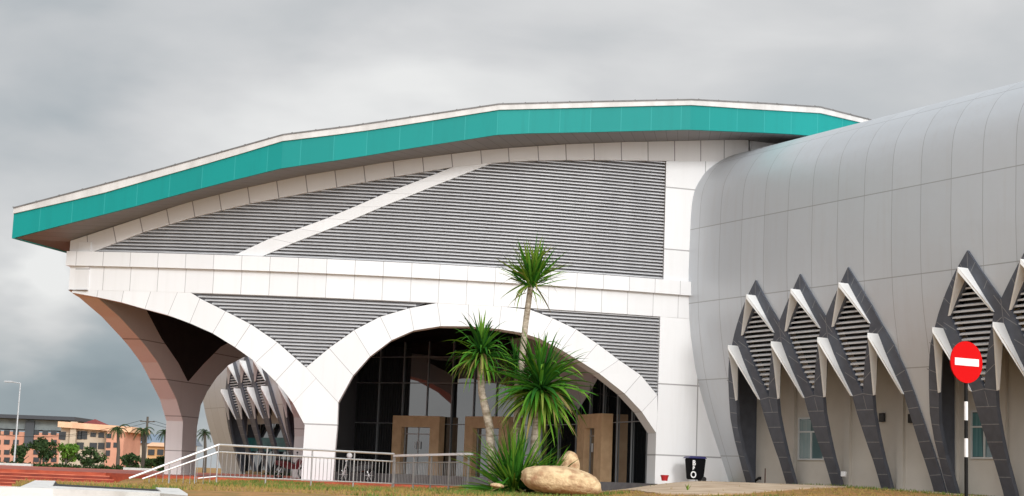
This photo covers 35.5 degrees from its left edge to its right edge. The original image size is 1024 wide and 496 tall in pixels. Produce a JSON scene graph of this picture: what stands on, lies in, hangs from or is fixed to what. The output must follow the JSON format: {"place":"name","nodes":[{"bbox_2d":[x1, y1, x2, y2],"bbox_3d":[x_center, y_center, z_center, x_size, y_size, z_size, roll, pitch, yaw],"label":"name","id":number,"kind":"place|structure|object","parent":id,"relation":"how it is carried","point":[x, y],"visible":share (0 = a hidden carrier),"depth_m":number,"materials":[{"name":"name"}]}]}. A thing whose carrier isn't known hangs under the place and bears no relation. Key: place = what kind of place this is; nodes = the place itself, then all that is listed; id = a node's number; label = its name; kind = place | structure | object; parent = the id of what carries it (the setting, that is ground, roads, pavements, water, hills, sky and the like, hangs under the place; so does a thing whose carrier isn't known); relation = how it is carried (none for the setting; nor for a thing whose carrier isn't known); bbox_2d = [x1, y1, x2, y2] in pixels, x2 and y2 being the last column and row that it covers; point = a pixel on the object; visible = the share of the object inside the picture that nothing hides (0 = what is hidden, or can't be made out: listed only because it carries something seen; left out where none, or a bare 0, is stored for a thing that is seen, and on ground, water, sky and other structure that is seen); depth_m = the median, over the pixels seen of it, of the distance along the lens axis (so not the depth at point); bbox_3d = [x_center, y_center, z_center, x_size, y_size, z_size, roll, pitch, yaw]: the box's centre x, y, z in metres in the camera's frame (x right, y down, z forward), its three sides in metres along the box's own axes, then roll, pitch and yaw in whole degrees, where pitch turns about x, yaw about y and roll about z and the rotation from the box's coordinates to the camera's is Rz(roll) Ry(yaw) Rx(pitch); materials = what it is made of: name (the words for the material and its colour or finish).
{"place":"outdoors","nodes":[
{"label":"outdoors","id":0,"kind":"place"},
{"bbox_2d":[0,465,458,487],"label":"terrace","id":1,"kind":"structure","parent":0,"point":[116,475],"depth_m":68.52,"materials":[{"name":"ceramic"}]},
{"bbox_2d":[128,444,393,487],"bbox_3d":[-7.561,7.409,52.902,1.039,1.656,12.041,-4,-10,37],"label":"stair handrail","id":2,"kind":"object","parent":1,"relation":"on","point":[240,453],"visible":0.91,"depth_m":52.23,"materials":[{"name":"silver metal"}]},
{"bbox_2d":[273,452,302,478],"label":"motorcycle","id":3,"kind":"object","parent":1,"relation":"on","point":[298,461],"visible":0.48,"depth_m":71.54,"materials":[{"name":"red metal"}]},
{"bbox_2d":[337,453,374,481],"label":"motorcycle","id":4,"kind":"object","parent":1,"relation":"on","point":[365,466],"visible":0.7,"depth_m":70.64,"materials":[{"name":"black metal"}]},
{"bbox_2d":[392,453,472,490],"bbox_3d":[-2.813,7.774,55.306,0.120,1.415,5.841,7,-9,-29],"label":"panel railing","id":5,"kind":"object","parent":1,"relation":"on","point":[430,467],"visible":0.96,"depth_m":55.25,"materials":[{"name":"silver metal"}]},
{"bbox_2d":[14,467,986,495],"bbox_3d":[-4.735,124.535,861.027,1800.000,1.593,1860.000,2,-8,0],"label":"ground","id":6,"kind":"structure","parent":0,"point":[208,492],"depth_m":49.10,"materials":[{"name":"green plant"}]},
{"bbox_2d":[4,381,20,461],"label":"street lamp","id":7,"kind":"object","parent":6,"relation":"on","point":[17,420],"visible":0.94,"depth_m":163.79,"materials":[{"name":"grey metal"}]},
{"bbox_2d":[9,443,29,463],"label":"leafy tree","id":8,"kind":"object","parent":6,"relation":"on","point":[21,452],"visible":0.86,"depth_m":182.52,"materials":[{"name":"green plant"}]},
{"bbox_2d":[26,437,59,463],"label":"leafy tree","id":9,"kind":"object","parent":6,"relation":"on","point":[41,445],"visible":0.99,"depth_m":187.85,"materials":[{"name":"green plant"}]},
{"bbox_2d":[0,414,92,465],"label":"apartment block","id":10,"kind":"structure","parent":6,"relation":"on","point":[31,426],"depth_m":327.22,"materials":[{"name":"orange"}]},
{"bbox_2d":[4,430,9,434],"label":"window","id":11,"kind":"structure","parent":10,"relation":"in","point":[6,432],"depth_m":327.25,"materials":[{"name":"grey glass"}]},
{"bbox_2d":[51,430,56,434],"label":"window","id":12,"kind":"structure","parent":10,"relation":"in","point":[53,432],"depth_m":327.33,"materials":[{"name":"grey glass"}]},
{"bbox_2d":[0,472,113,485],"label":"steps","id":13,"kind":"structure","parent":6,"relation":"on","point":[8,478],"depth_m":67.80,"materials":[{"name":"ceramic"}]},
{"bbox_2d":[57,442,79,464],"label":"leafy tree","id":14,"kind":"object","parent":6,"relation":"on","point":[68,452],"visible":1,"depth_m":173.06,"materials":[{"name":"green plant"}]},
{"bbox_2d":[0,463,156,470],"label":"kerb","id":15,"kind":"structure","parent":6,"relation":"on","point":[20,464],"depth_m":112.40,"materials":[{"name":"white concrete"}]},
{"bbox_2d":[0,460,163,470],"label":"hedge","id":16,"kind":"object","parent":6,"relation":"on","point":[102,466],"visible":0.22,"depth_m":123.49,"materials":[{"name":"green plant"}]},
{"bbox_2d":[75,446,107,466],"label":"leafy tree","id":17,"kind":"object","parent":6,"relation":"on","point":[90,452],"visible":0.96,"depth_m":187.75,"materials":[{"name":"green plant"}]},
{"bbox_2d":[0,480,187,495],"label":"planter kerb","id":18,"kind":"structure","parent":6,"relation":"on","point":[40,488],"depth_m":25.86,"materials":[{"name":"white concrete"}]},
{"bbox_2d":[58,419,149,467],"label":"apartment block","id":19,"kind":"structure","parent":6,"relation":"on","point":[100,442],"depth_m":257.57,"materials":[{"name":"paint"}]},
{"bbox_2d":[58,432,65,439],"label":"window","id":20,"kind":"structure","parent":19,"relation":"in","point":[60,433],"depth_m":257.81,"materials":[{"name":"grey glass"}]},
{"bbox_2d":[76,442,83,448],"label":"window","id":21,"kind":"structure","parent":19,"relation":"in","point":[81,445],"depth_m":257.62,"materials":[{"name":"grey glass"}]},
{"bbox_2d":[81,431,87,438],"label":"window","id":22,"kind":"structure","parent":19,"relation":"in","point":[83,435],"depth_m":257.87,"materials":[{"name":"grey glass"}]},
{"bbox_2d":[89,443,96,448],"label":"window","id":23,"kind":"structure","parent":19,"relation":"in","point":[94,445],"depth_m":257.62,"materials":[{"name":"grey glass"}]},
{"bbox_2d":[98,433,103,437],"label":"window","id":24,"kind":"structure","parent":19,"relation":"in","point":[100,435],"depth_m":257.87,"materials":[{"name":"grey glass"}]},
{"bbox_2d":[98,443,104,448],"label":"window","id":25,"kind":"structure","parent":19,"relation":"in","point":[100,445],"depth_m":257.62,"materials":[{"name":"grey glass"}]},
{"bbox_2d":[53,481,157,490],"bbox_3d":[-8.594,5.127,33.529,1.973,0.300,10.677,4,-8,-15],"label":"gutter","id":26,"kind":"object","parent":6,"relation":"on","point":[66,485],"visible":0.3,"depth_m":30.79,"materials":[{"name":"black concrete"}]},
{"bbox_2d":[0,417,210,458],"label":"power line","id":27,"kind":"object","parent":6,"relation":"on","point":[147,421],"visible":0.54,"depth_m":199.75,"materials":[{"name":"grey"}]},
{"bbox_2d":[105,424,129,467],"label":"palm tree","id":28,"kind":"object","parent":6,"relation":"on","point":[118,430],"visible":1,"depth_m":158.43,"materials":[{"name":"green plant"}]},
{"bbox_2d":[120,452,140,467],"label":"leafy tree","id":29,"kind":"object","parent":6,"relation":"on","point":[129,459],"visible":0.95,"depth_m":187.81,"materials":[{"name":"green plant"}]},
{"bbox_2d":[129,427,153,467],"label":"palm tree","id":30,"kind":"object","parent":6,"relation":"on","point":[144,432],"visible":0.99,"depth_m":148.52,"materials":[{"name":"green plant"}]},
{"bbox_2d":[139,458,156,467],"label":"leafy tree","id":31,"kind":"object","parent":6,"relation":"on","point":[151,462],"visible":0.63,"depth_m":177.64,"materials":[{"name":"green plant"}]},
{"bbox_2d":[147,442,163,467],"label":"house","id":32,"kind":"structure","parent":6,"relation":"on","point":[155,449],"depth_m":227.85,"materials":[{"name":"beige"}]},
{"bbox_2d":[148,449,154,454],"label":"window","id":33,"kind":"structure","parent":32,"relation":"in","point":[150,451],"depth_m":227.79,"materials":[{"name":"grey glass"}]},
{"bbox_2d":[157,449,163,454],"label":"window","id":34,"kind":"structure","parent":32,"relation":"in","point":[159,451],"depth_m":227.79,"materials":[{"name":"grey glass"}]},
{"bbox_2d":[154,429,165,456],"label":"palm tree","id":35,"kind":"object","parent":6,"relation":"on","point":[163,433],"visible":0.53,"depth_m":163.47,"materials":[{"name":"green plant"}]},
{"bbox_2d":[156,456,164,466],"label":"leafy tree","id":36,"kind":"object","parent":6,"relation":"on","point":[160,460],"visible":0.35,"depth_m":148.10,"materials":[{"name":"green plant"}]},
{"bbox_2d":[139,434,202,466],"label":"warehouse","id":37,"kind":"structure","parent":6,"relation":"on","point":[153,438],"depth_m":300.38,"materials":[{"name":"blue"}]},
{"bbox_2d":[196,429,210,472],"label":"palm tree","id":38,"kind":"object","parent":6,"relation":"on","point":[204,433],"visible":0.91,"depth_m":163.44,"materials":[{"name":"green plant"}]},
{"bbox_2d":[12,99,871,483],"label":"curved white hall","id":39,"kind":"structure","parent":6,"relation":"on","point":[336,283],"depth_m":67.52,"materials":[{"name":"metal"}]},
{"bbox_2d":[445,310,523,488],"bbox_3d":[-1.017,5.107,53.319,2.799,6.255,2.672,2,-8,0],"label":"dragon tree","id":40,"kind":"object","parent":6,"relation":"on","point":[482,344],"visible":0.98,"depth_m":53.36,"materials":[{"name":"green plant"}]},
{"bbox_2d":[335,472,655,490],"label":"porch floor","id":41,"kind":"structure","parent":6,"relation":"on","point":[607,486],"depth_m":68.72,"materials":[{"name":"grey concrete"}]},
{"bbox_2d":[490,483,503,487],"bbox_3d":[-0.474,7.534,50.740,0.452,0.164,0.603,2,-8,0],"label":"stone","id":42,"kind":"object","parent":6,"relation":"on","point":[496,485],"visible":0.99,"depth_m":50.52,"materials":[{"name":"beige stone"}]},
{"bbox_2d":[448,415,568,493],"bbox_3d":[0.058,7.218,52.093,4.428,3.657,4.630,2,-8,0],"label":"yucca shrub","id":43,"kind":"object","parent":6,"relation":"on","point":[514,459],"visible":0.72,"depth_m":51.79,"materials":[{"name":"green plant"}]},
{"bbox_2d":[490,337,534,419],"bbox_3d":[0.039,5.639,54.223,2.144,5.513,2.248,2,-8,0],"label":"dragon tree","id":44,"kind":"object","parent":6,"relation":"on","point":[515,351],"visible":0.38,"depth_m":54.50,"materials":[{"name":"green plant"}]},
{"bbox_2d":[496,237,570,445],"bbox_3d":[0.584,3.867,54.022,2.787,8.993,2.982,2,-8,0],"label":"dragon tree","id":45,"kind":"object","parent":6,"relation":"on","point":[530,272],"visible":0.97,"depth_m":54.12,"materials":[{"name":"green plant"}]},
{"bbox_2d":[477,330,595,492],"bbox_3d":[0.801,5.360,52.643,4.017,5.681,4.068,2,-8,0],"label":"dragon tree","id":46,"kind":"object","parent":6,"relation":"on","point":[542,398],"visible":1,"depth_m":52.51,"materials":[{"name":"green plant"}]},
{"bbox_2d":[496,444,578,494],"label":"yucca shrub","id":47,"kind":"object","parent":6,"relation":"on","point":[559,464],"visible":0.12,"depth_m":51.97,"materials":[{"name":"green plant"}]},
{"bbox_2d":[521,466,601,495],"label":"boulder","id":48,"kind":"object","parent":6,"relation":"on","point":[562,480],"visible":0.93,"depth_m":49.67,"materials":[{"name":"beige stone"}]},
{"bbox_2d":[556,451,579,469],"bbox_3d":[1.796,7.259,52.718,0.890,1.146,0.808,2,-8,0],"label":"boulder","id":49,"kind":"object","parent":48,"relation":"on","point":[571,456],"visible":0.41,"depth_m":52.45,"materials":[{"name":"beige stone"}]},
{"bbox_2d":[203,81,1023,495],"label":"barrel vault hall","id":50,"kind":"structure","parent":6,"relation":"on","point":[871,273],"depth_m":60.83,"materials":[{"name":"silver metal"}]},
{"bbox_2d":[798,417,823,459],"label":"window","id":51,"kind":"structure","parent":50,"relation":"in","point":[808,446],"depth_m":65.33,"materials":[{"name":"glass"}]},
{"bbox_2d":[970,410,992,458],"bbox_3d":[16.838,6.644,57.000,0.070,1.720,1.309,7,-9,-29],"label":"window","id":52,"kind":"structure","parent":50,"relation":"in","point":[979,448],"depth_m":57.29,"materials":[{"name":"glass"}]},
{"bbox_2d":[604,481,845,494],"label":"concrete apron","id":53,"kind":"object","parent":6,"relation":"on","point":[709,488],"visible":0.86,"depth_m":55.08,"materials":[{"name":"beige concrete"}]},
{"bbox_2d":[660,475,668,480],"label":"bucket","id":54,"kind":"object","parent":53,"relation":"on","point":[664,477],"visible":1,"depth_m":66.83,"materials":[{"name":"red plastic"}]},
{"bbox_2d":[683,456,706,480],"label":"wheelie bin","id":55,"kind":"object","parent":53,"relation":"on","point":[695,467],"visible":0.99,"depth_m":67.04,"materials":[{"name":"black plastic"}]},
{"bbox_2d":[950,341,982,495],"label":"no entry sign","id":56,"kind":"object","parent":6,"relation":"on","point":[966,363],"visible":1,"depth_m":28.79,"materials":[{"name":"red metal"}]},
{"bbox_2d":[0,0,1023,467],"label":"sky","id":57,"kind":"structure","parent":0,"point":[93,92],"materials":[{"name":"grey"}]},
{"bbox_2d":[856,487,976,495],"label":"path","id":58,"kind":"structure","parent":0,"point":[926,491],"depth_m":57.16,"materials":[{"name":"concrete"}]}
]}

